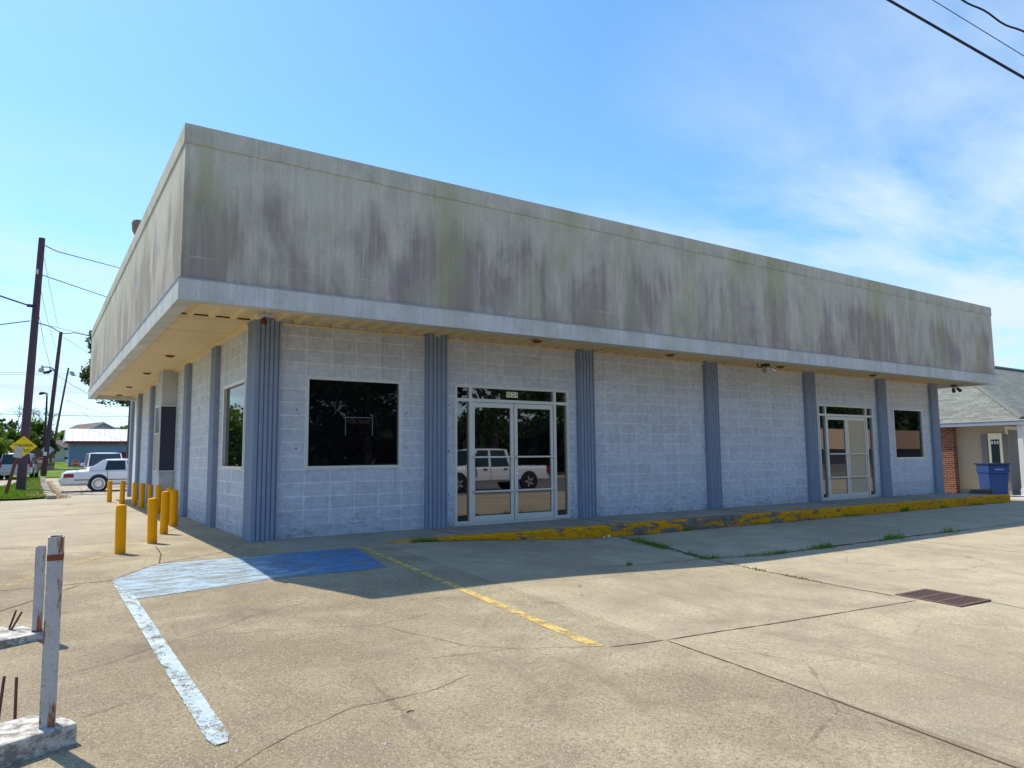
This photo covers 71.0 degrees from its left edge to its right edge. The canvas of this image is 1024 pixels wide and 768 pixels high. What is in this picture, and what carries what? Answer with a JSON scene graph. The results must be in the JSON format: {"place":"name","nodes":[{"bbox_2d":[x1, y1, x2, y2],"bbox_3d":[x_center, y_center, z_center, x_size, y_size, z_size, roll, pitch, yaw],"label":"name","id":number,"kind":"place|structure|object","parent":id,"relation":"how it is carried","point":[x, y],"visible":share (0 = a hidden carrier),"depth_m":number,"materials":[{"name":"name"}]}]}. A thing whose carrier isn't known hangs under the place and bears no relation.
{"place":"outdoors","nodes":[
{"label":"outdoors","id":0,"kind":"place"},
{"bbox_2d":[0,477,45,498],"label":"verge grass","id":1,"kind":"structure","parent":0,"point":[12,494],"depth_m":29.50,"materials":[{"name":"green plant"}]},
{"bbox_2d":[13,462,81,477],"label":"lawn","id":2,"kind":"structure","parent":0,"point":[57,473],"depth_m":64.91,"materials":[{"name":"green plant"}]},
{"bbox_2d":[0,418,8,430],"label":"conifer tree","id":3,"kind":"object","parent":2,"relation":"on","point":[3,419],"visible":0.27,"depth_m":95.18,"materials":[{"name":"green plant"}]},
{"bbox_2d":[0,419,18,449],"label":"bushy tree","id":4,"kind":"object","parent":2,"relation":"on","point":[11,423],"visible":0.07,"depth_m":74.18,"materials":[{"name":"green plant"}]},
{"bbox_2d":[4,427,37,441],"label":"bushy tree","id":5,"kind":"object","parent":2,"relation":"on","point":[13,435],"visible":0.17,"depth_m":69.90,"materials":[{"name":"green plant"}]},
{"bbox_2d":[0,403,47,430],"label":"bare tree","id":6,"kind":"object","parent":2,"relation":"on","point":[33,410],"visible":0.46,"depth_m":88.58,"materials":[{"name":"grey plant"}]},
{"bbox_2d":[17,408,59,435],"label":"bare tree","id":7,"kind":"object","parent":2,"relation":"on","point":[39,415],"visible":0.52,"depth_m":86.01,"materials":[{"name":"grey plant"}]},
{"bbox_2d":[37,457,42,474],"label":"stop sign","id":8,"kind":"object","parent":2,"relation":"on","point":[40,459],"visible":0.45,"depth_m":54.44,"materials":[{"name":"red metal"}]},
{"bbox_2d":[30,418,54,436],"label":"bushy tree","id":9,"kind":"object","parent":2,"relation":"on","point":[37,428],"visible":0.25,"depth_m":75.82,"materials":[{"name":"green plant"}]},
{"bbox_2d":[39,392,47,456],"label":"street lamp","id":10,"kind":"object","parent":2,"relation":"on","point":[45,422],"visible":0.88,"depth_m":62.35,"materials":[{"name":"grey metal"}]},
{"bbox_2d":[31,433,59,458],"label":"bushy tree","id":11,"kind":"object","parent":2,"relation":"on","point":[38,441],"visible":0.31,"depth_m":67.71,"materials":[{"name":"green plant"}]},
{"bbox_2d":[42,446,53,453],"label":"diamond sign back","id":12,"kind":"object","parent":2,"relation":"on","point":[51,449],"visible":0.18,"depth_m":58.10,"materials":[{"name":"silver metal"}]},
{"bbox_2d":[38,332,62,475],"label":"utility pole","id":13,"kind":"object","parent":2,"relation":"on","point":[48,435],"visible":0.84,"depth_m":52.30,"materials":[{"name":"brown wood"}]},
{"bbox_2d":[14,414,121,416],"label":"utility wire","id":14,"kind":"object","parent":13,"relation":"attached to","point":[74,415],"visible":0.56,"depth_m":83.98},
{"bbox_2d":[53,430,64,439],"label":"tree","id":15,"kind":"object","parent":2,"relation":"on","point":[61,433],"visible":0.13,"depth_m":107.44,"materials":[{"name":"green plant"}]},
{"bbox_2d":[54,368,75,439],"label":"utility pole","id":16,"kind":"object","parent":2,"relation":"on","point":[62,399],"visible":0.69,"depth_m":98.63,"materials":[{"name":"brown wood"}]},
{"bbox_2d":[71,460,78,468],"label":"stop sign","id":17,"kind":"object","parent":2,"relation":"on","point":[75,463],"visible":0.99,"depth_m":71.98,"materials":[{"name":"red metal"}]},
{"bbox_2d":[63,428,127,465],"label":"metal shed","id":18,"kind":"structure","parent":2,"relation":"on","point":[81,443],"depth_m":81.92,"materials":[{"name":"blue metal"}]},
{"bbox_2d":[120,452,125,458],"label":"window","id":19,"kind":"structure","parent":18,"relation":"in","point":[123,454],"depth_m":83.08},
{"bbox_2d":[115,425,127,428],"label":"tree","id":20,"kind":"object","parent":2,"relation":"on","point":[123,427],"visible":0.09,"depth_m":123.38,"materials":[{"name":"green plant"}]},
{"bbox_2d":[0,461,1023,767],"bbox_3d":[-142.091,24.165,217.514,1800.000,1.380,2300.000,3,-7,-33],"label":"ground","id":21,"kind":"structure","parent":0,"point":[628,693],"depth_m":5.24,"materials":[{"name":"concrete"}]},
{"bbox_2d":[0,426,13,459],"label":"side tree","id":22,"kind":"object","parent":21,"relation":"on","point":[5,445],"visible":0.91,"depth_m":46.88,"materials":[{"name":"green plant"}]},
{"bbox_2d":[4,446,22,493],"bbox_3d":[-19.248,3.382,27.771,0.625,1.968,0.230,0,-6,-9],"label":"leaning sign","id":23,"kind":"object","parent":21,"relation":"on","point":[18,452],"visible":0.97,"depth_m":27.80,"materials":[{"name":"white metal"}]},
{"bbox_2d":[0,453,41,479],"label":"suv","id":24,"kind":"object","parent":21,"relation":"on","point":[6,461],"visible":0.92,"depth_m":46.22,"materials":[{"name":"silver metal"}]},
{"bbox_2d":[0,624,42,648],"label":"broken kerb","id":25,"kind":"structure","parent":21,"relation":"on","point":[18,634],"depth_m":5.24,"materials":[{"name":"white concrete"}]},
{"bbox_2d":[8,610,16,629],"bbox_3d":[-3.789,1.839,5.412,0.140,0.271,0.014,-3,-6,23],"label":"rebar stub","id":26,"kind":"object","parent":25,"relation":"on","point":[12,620],"visible":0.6,"depth_m":5.40,"materials":[{"name":"brown metal"}]},
{"bbox_2d":[10,611,22,629],"bbox_3d":[-3.750,1.832,5.384,0.204,0.257,0.015,-3,-6,22],"label":"rebar stub","id":27,"kind":"object","parent":25,"relation":"on","point":[17,619],"visible":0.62,"depth_m":5.37,"materials":[{"name":"brown metal"}]},
{"bbox_2d":[31,545,45,631],"bbox_3d":[-3.534,1.546,5.360,0.062,0.663,0.062,2,-4,-23],"label":"steel post","id":28,"kind":"object","parent":25,"relation":"on","point":[39,585],"visible":0.84,"depth_m":5.34,"materials":[{"name":"white metal"}]},
{"bbox_2d":[8,448,55,468],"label":"wooden fence","id":29,"kind":"object","parent":21,"relation":"on","point":[37,452],"visible":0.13,"depth_m":65.67,"materials":[{"name":"brown wood"}]},
{"bbox_2d":[0,713,76,767],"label":"broken kerb","id":30,"kind":"structure","parent":21,"relation":"on","point":[22,739],"depth_m":3.47,"materials":[{"name":"white concrete"}]},
{"bbox_2d":[0,676,5,715],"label":"rebar stub","id":31,"kind":"object","parent":30,"relation":"in","point":[2,688],"visible":1,"depth_m":3.78,"materials":[{"name":"metal"}]},
{"bbox_2d":[13,677,17,719],"bbox_3d":[-2.621,1.687,3.788,0.020,0.272,0.015,3,-7,-33],"label":"rebar stub","id":32,"kind":"object","parent":30,"relation":"in","point":[15,698],"visible":0.8,"depth_m":3.79,"materials":[{"name":"brown metal"}]},
{"bbox_2d":[39,535,64,728],"bbox_3d":[-2.288,1.260,3.565,0.070,0.998,0.070,3,-3,-28],"label":"steel post","id":33,"kind":"object","parent":30,"relation":"on","point":[51,638],"visible":0.81,"depth_m":3.54,"materials":[{"name":"white metal"}]},
{"bbox_2d":[21,480,71,498],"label":"fallen leaves","id":34,"kind":"object","parent":21,"relation":"on","point":[54,492],"visible":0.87,"depth_m":28.96,"materials":[{"name":"brown plant"}]},
{"bbox_2d":[40,477,56,498],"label":"verge kerb","id":35,"kind":"structure","parent":21,"relation":"on","point":[47,488],"depth_m":29.97,"materials":[{"name":"concrete"}]},
{"bbox_2d":[39,469,80,469],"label":"culvert","id":36,"kind":"object","parent":21,"relation":"on","point":[62,469],"visible":0.21,"depth_m":66.03,"materials":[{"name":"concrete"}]},
{"bbox_2d":[55,440,67,461],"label":"garage","id":37,"kind":"structure","parent":21,"relation":"on","point":[60,455],"depth_m":97.59,"materials":[{"name":"teal"}]},
{"bbox_2d":[58,422,116,432],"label":"gabled house","id":38,"kind":"structure","parent":21,"relation":"on","point":[104,425],"depth_m":112.45,"materials":[{"name":"grey"}]},
{"bbox_2d":[4,527,179,588],"bbox_3d":[-4.755,2.015,6.025,0.320,0.320,13.742,0,-6,-9],"label":"yellow edge paint","id":39,"kind":"object","parent":21,"relation":"on","point":[88,560],"visible":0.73,"depth_m":8.74,"materials":[{"name":"yellow paint"}]},
{"bbox_2d":[58,459,127,491],"bbox_3d":[-17.269,4.094,32.489,5.510,1.436,2.016,3,-7,-32],"label":"sedan","id":40,"kind":"object","parent":21,"relation":"on","point":[97,476],"visible":0.54,"depth_m":31.00,"materials":[{"name":"white paint"}]},
{"bbox_2d":[80,453,121,468],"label":"van","id":41,"kind":"object","parent":21,"relation":"on","point":[92,459],"visible":0.16,"depth_m":41.89,"materials":[{"name":"white paint"}]},
{"bbox_2d":[79,329,130,458],"bbox_3d":[-20.904,0.963,39.831,5.545,9.585,4.601,3,-7,-33],"label":"oak tree","id":42,"kind":"object","parent":21,"relation":"on","point":[84,375],"visible":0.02,"depth_m":38.60,"materials":[{"name":"green plant"}]},
{"bbox_2d":[107,481,111,501],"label":"bollard","id":43,"kind":"object","parent":21,"relation":"on","point":[109,491],"visible":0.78,"depth_m":20.57,"materials":[{"name":"yellow metal"}]},
{"bbox_2d":[114,504,126,554],"bbox_3d":[-5.048,1.918,9.254,0.134,0.724,0.134,-3,-6,19],"label":"bollard","id":44,"kind":"object","parent":21,"relation":"on","point":[120,528],"visible":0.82,"depth_m":9.21,"materials":[{"name":"yellow metal"}]},
{"bbox_2d":[119,481,125,503],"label":"bollard","id":45,"kind":"object","parent":21,"relation":"on","point":[122,492],"visible":0.77,"depth_m":19.71,"materials":[{"name":"yellow metal"}]},
{"bbox_2d":[131,482,137,505],"bbox_3d":[-9.967,2.949,18.952,0.131,0.702,0.132,1,-5,-10],"label":"bollard","id":46,"kind":"object","parent":21,"relation":"on","point":[134,492],"visible":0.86,"depth_m":18.91,"materials":[{"name":"yellow metal"}]},
{"bbox_2d":[139,483,145,507],"bbox_3d":[-9.269,2.841,17.980,0.136,0.713,0.136,-7,-10,43],"label":"bollard","id":47,"kind":"object","parent":21,"relation":"on","point":[142,496],"visible":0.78,"depth_m":17.94,"materials":[{"name":"yellow metal"}]},
{"bbox_2d":[147,484,152,509],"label":"bollard","id":48,"kind":"object","parent":21,"relation":"on","point":[150,490],"visible":0.52,"depth_m":17.35,"materials":[{"name":"yellow metal"}]},
{"bbox_2d":[147,498,157,543],"bbox_3d":[-5.207,2.026,10.390,0.138,0.748,0.138,0,-5,-15],"label":"bollard","id":49,"kind":"object","parent":21,"relation":"on","point":[152,520],"visible":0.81,"depth_m":10.35,"materials":[{"name":"yellow metal"}]},
{"bbox_2d":[155,485,161,513],"bbox_3d":[-7.960,2.636,16.155,0.132,0.736,0.131,1,-6,-21],"label":"bollard","id":50,"kind":"object","parent":21,"relation":"on","point":[158,496],"visible":0.59,"depth_m":16.12,"materials":[{"name":"yellow metal"}]},
{"bbox_2d":[159,491,169,534],"bbox_3d":[-5.645,2.141,11.661,0.132,0.794,0.131,-6,-9,40],"label":"bollard","id":51,"kind":"object","parent":21,"relation":"on","point":[165,503],"visible":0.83,"depth_m":11.62,"materials":[{"name":"yellow metal"}]},
{"bbox_2d":[167,487,173,517],"bbox_3d":[-6.749,2.414,14.144,0.131,0.759,0.131,3,-6,-40],"label":"bollard","id":52,"kind":"object","parent":21,"relation":"on","point":[169,489],"visible":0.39,"depth_m":14.11,"materials":[{"name":"yellow metal"}]},
{"bbox_2d":[114,585,228,743],"bbox_3d":[-2.688,1.895,5.384,0.116,0.185,4.372,3,-7,-34],"label":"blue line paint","id":53,"kind":"object","parent":21,"relation":"on","point":[198,701],"visible":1,"depth_m":4.50,"materials":[{"name":"paint"}]},
{"bbox_2d":[169,490,178,525],"bbox_3d":[-6.141,2.301,13.035,0.148,0.747,0.148,3,-7,-37],"label":"bollard","id":54,"kind":"object","parent":21,"relation":"on","point":[174,498],"visible":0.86,"depth_m":12.99,"materials":[{"name":"yellow metal"}]},
{"bbox_2d":[112,547,385,598],"bbox_3d":[-2.834,2.077,8.070,2.930,0.068,1.856,3,-7,-33],"label":"painted pavement marking","id":55,"kind":"object","parent":21,"relation":"on","point":[202,584],"visible":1,"depth_m":7.95,"materials":[{"name":"blue paint"}]},
{"bbox_2d":[33,586,584,766],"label":"pavement crack","id":56,"kind":"object","parent":21,"relation":"on","point":[346,709],"visible":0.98,"depth_m":4.61,"materials":[{"name":"concrete"}]},
{"bbox_2d":[357,546,601,645],"bbox_3d":[-0.712,2.075,7.519,0.116,0.209,5.231,3,-7,-31],"label":"yellow line paint","id":57,"kind":"object","parent":21,"relation":"on","point":[548,626],"visible":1,"depth_m":6.62,"materials":[{"name":"yellow paint"}]},
{"bbox_2d":[1,502,1023,767],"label":"pavement joint","id":58,"kind":"object","parent":21,"relation":"on","point":[709,632],"visible":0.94,"depth_m":7.82,"materials":[{"name":"grey concrete"}]},
{"bbox_2d":[32,544,995,767],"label":"pebbles","id":59,"kind":"object","parent":21,"relation":"on","point":[385,743],"visible":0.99,"depth_m":4.37,"materials":[{"name":"grey stone"}]},
{"bbox_2d":[69,502,987,601],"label":"weeds","id":60,"kind":"object","parent":21,"relation":"on","point":[818,547],"visible":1,"depth_m":10.98,"materials":[{"name":"green plant"}]},
{"bbox_2d":[88,123,996,541],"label":"commercial building","id":61,"kind":"structure","parent":21,"relation":"on","point":[480,357],"depth_m":12.78,"materials":[{"name":"white concrete"}]},
{"bbox_2d":[132,432,136,485],"bbox_3d":[-12.060,2.581,22.989,0.050,2.100,0.950,3,-7,-33],"label":"side door","id":62,"kind":"structure","parent":61,"relation":"in","point":[134,454],"depth_m":23.15,"materials":[{"name":"white paint"}]},
{"bbox_2d":[132,219,140,234],"bbox_3d":[-7.561,-2.707,14.477,0.240,1.232,0.240,3,-7,-33],"label":"roof vent hood","id":63,"kind":"object","parent":61,"relation":"on","point":[135,223],"visible":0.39,"depth_m":14.42,"materials":[{"name":"grey metal"}]},
{"bbox_2d":[221,379,245,469],"bbox_3d":[-4.606,0.696,11.949,0.100,1.430,1.540,3,-7,-33],"label":"window","id":64,"kind":"structure","parent":61,"relation":"in","point":[234,396],"depth_m":12.04,"materials":[{"name":"glass"}]},
{"bbox_2d":[257,312,272,323],"bbox_3d":[-3.549,-0.931,10.294,0.200,0.156,0.161,3,-7,-33],"label":"floodlight","id":65,"kind":"object","parent":61,"relation":"attached to","point":[265,316],"visible":1,"depth_m":10.26,"materials":[{"name":"grey metal"}]},
{"bbox_2d":[305,376,401,468],"bbox_3d":[-2.539,0.634,11.561,1.610,1.440,0.100,3,-7,-33],"label":"window","id":66,"kind":"structure","parent":61,"relation":"in","point":[329,400],"depth_m":11.54,"materials":[{"name":"glass"}]},
{"bbox_2d":[345,417,372,435],"bbox_3d":[-2.472,0.685,11.600,0.470,0.295,0.004,3,-7,-33],"label":"window notice","id":67,"kind":"object","parent":61,"relation":"attached to","point":[354,421],"depth_m":11.62,"materials":[{"name":"black"}]},
{"bbox_2d":[472,402,514,522],"bbox_3d":[-0.335,1.399,12.920,0.890,2.122,0.101,3,-7,-33],"label":"door","id":68,"kind":"structure","parent":61,"relation":"in","point":[493,456],"depth_m":12.93,"materials":[{"name":"glass"}]},
{"bbox_2d":[513,404,554,519],"bbox_3d":[0.420,1.443,13.419,0.890,2.122,0.101,3,-7,-33],"label":"door","id":69,"kind":"structure","parent":61,"relation":"in","point":[534,488],"depth_m":13.43,"materials":[{"name":"glass"}]},
{"bbox_2d":[761,364,775,372],"bbox_3d":[5.910,-0.351,16.567,0.500,0.216,0.208,3,-7,-33],"label":"floodlight","id":70,"kind":"object","parent":61,"relation":"attached to","point":[772,369],"visible":1,"depth_m":16.57,"materials":[{"name":"black plastic"}]},
{"bbox_2d":[826,416,850,498],"bbox_3d":[8.545,1.914,18.795,0.890,2.122,0.101,3,-7,-33],"label":"door","id":71,"kind":"structure","parent":61,"relation":"in","point":[838,453],"depth_m":18.82,"materials":[{"name":"glass"}]},
{"bbox_2d":[846,417,869,496],"bbox_3d":[9.300,1.958,19.294,0.890,2.122,0.101,3,-7,-33],"label":"door","id":72,"kind":"structure","parent":61,"relation":"in","point":[855,426],"depth_m":19.32,"materials":[{"name":"glass"}]},
{"bbox_2d":[892,408,924,458],"bbox_3d":[11.494,1.448,20.844,1.600,1.440,0.100,3,-7,-33],"label":"window","id":73,"kind":"structure","parent":61,"relation":"in","point":[907,423],"depth_m":20.87,"materials":[{"name":"glass"}]},
{"bbox_2d":[950,385,961,392],"bbox_3d":[12.874,0.144,20.824,0.468,0.244,0.170,3,-7,-33],"label":"floodlight","id":74,"kind":"object","parent":61,"relation":"attached to","point":[957,388],"visible":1,"depth_m":20.82,"materials":[{"name":"black plastic"}]},
{"bbox_2d":[386,494,1010,542],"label":"curb","id":75,"kind":"structure","parent":21,"relation":"on","point":[628,528],"depth_m":13.69,"materials":[{"name":"yellow concrete"}]},
{"bbox_2d":[628,517,838,581],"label":"leaf litter","id":76,"kind":"object","parent":21,"relation":"on","point":[749,553],"visible":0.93,"depth_m":10.34,"materials":[{"name":"brown plant"}]},
{"bbox_2d":[573,581,981,673],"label":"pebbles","id":77,"kind":"object","parent":21,"relation":"on","point":[803,644],"visible":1,"depth_m":5.47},
{"bbox_2d":[895,589,990,606],"bbox_3d":[4.431,2.204,7.392,0.580,0.023,0.660,3,-6,-31],"label":"drain grate","id":78,"kind":"object","parent":21,"relation":"on","point":[947,598],"visible":0.98,"depth_m":7.37,"materials":[{"name":"metal"}]},
{"bbox_2d":[962,489,992,494],"bbox_3d":[15.412,3.623,23.768,0.800,0.280,0.500,-1,-6,1],"label":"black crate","id":79,"kind":"object","parent":21,"relation":"on","point":[977,491],"visible":0.54,"depth_m":23.55,"materials":[{"name":"plastic"}]},
{"bbox_2d":[973,463,1010,494],"bbox_3d":[16.065,3.211,23.970,0.720,1.130,0.890,-1,-6,4],"label":"wheeled bin","id":80,"kind":"object","parent":21,"relation":"on","point":[993,477],"visible":0.8,"depth_m":23.62,"materials":[{"name":"blue plastic"}]},
{"bbox_2d":[0,0,1023,460],"label":"sky","id":81,"kind":"structure","parent":0,"point":[857,138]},
{"bbox_2d":[234,493,990,550],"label":"sidewalk","id":82,"kind":"structure","parent":0,"point":[316,542],"depth_m":12.76,"materials":[{"name":"concrete"}]},
{"bbox_2d":[430,497,921,534],"bbox_3d":[4.796,2.698,15.228,13.912,0.010,1.394,3,-7,-33],"label":"sidewalk joint","id":83,"kind":"object","parent":82,"relation":"on","point":[712,509],"visible":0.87,"depth_m":15.06,"materials":[{"name":"grey concrete"}]},
{"bbox_2d":[886,0,1023,78],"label":"utility wire","id":84,"kind":"object","parent":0,"point":[956,39],"visible":1,"depth_m":8.99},
{"bbox_2d":[933,0,1023,55],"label":"utility wire","id":85,"kind":"object","parent":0,"point":[978,28],"visible":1,"depth_m":9.50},
{"bbox_2d":[938,366,1023,494],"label":"neighbour house","id":86,"kind":"structure","parent":0,"point":[982,424],"depth_m":26.13,"materials":[{"name":"grey paint"}]},
{"bbox_2d":[988,433,1003,462],"bbox_3d":[17.071,2.742,25.272,0.061,2.007,0.442,3,-7,-33],"label":"glazed door","id":87,"kind":"structure","parent":86,"relation":"in","point":[995,443],"depth_m":25.30,"materials":[{"name":"white glass"}]},
{"bbox_2d":[1008,431,1021,493],"bbox_3d":[18.547,2.797,25.859,2.850,2.190,0.015,3,-7,-33],"label":"garage door","id":88,"kind":"structure","parent":86,"relation":"in","point":[1012,435],"depth_m":25.32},
{"bbox_2d":[961,0,1023,32],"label":"utility wire","id":89,"kind":"object","parent":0,"point":[991,15],"visible":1,"depth_m":9.29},
{"bbox_2d":[1010,495,1023,498],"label":"driveway apron","id":90,"kind":"object","parent":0,"point":[1018,497],"depth_m":23.12,"materials":[{"name":"concrete"}]},
{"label":"grass verge","id":91,"kind":"structure","parent":0,"visible":0},
{"bbox_2d":[16,237,44,490],"bbox_3d":[-21.151,-0.787,31.504,0.569,11.716,1.334,3,-7,-33],"label":"utility pole","id":92,"kind":"object","parent":91,"relation":"on","point":[21,478],"visible":0.76,"depth_m":31.71,"materials":[{"name":"brown wood"}]},
{"bbox_2d":[0,320,29,324],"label":"utility wire","id":93,"kind":"object","parent":92,"relation":"attached to","point":[14,322],"visible":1,"depth_m":30.77,"materials":[{"name":"grey metal"}]},
{"bbox_2d":[0,295,31,306],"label":"utility wire","id":94,"kind":"object","parent":92,"relation":"attached to","point":[15,301],"visible":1,"depth_m":30.21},
{"bbox_2d":[9,436,37,456],"bbox_3d":[-20.871,2.666,30.657,1.050,0.930,0.028,3,-7,-33],"label":"warning sign","id":95,"kind":"object","parent":92,"relation":"attached to","point":[27,444],"visible":0.86,"depth_m":30.68,"materials":[{"name":"yellow metal"}]},
{"bbox_2d":[42,275,105,296],"bbox_3d":[-25.170,-5.242,44.886,0.846,3.472,26.907,1,-6,-16],"label":"utility wire","id":96,"kind":"object","parent":92,"relation":"attached to","point":[72,285],"visible":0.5,"depth_m":36.97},
{"bbox_2d":[44,245,118,267],"bbox_3d":[-24.209,-7.068,44.871,1.281,4.450,26.280,1,-6,-12],"label":"utility wire","id":97,"kind":"object","parent":92,"relation":"attached to","point":[79,257],"visible":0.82,"depth_m":37.19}
]}

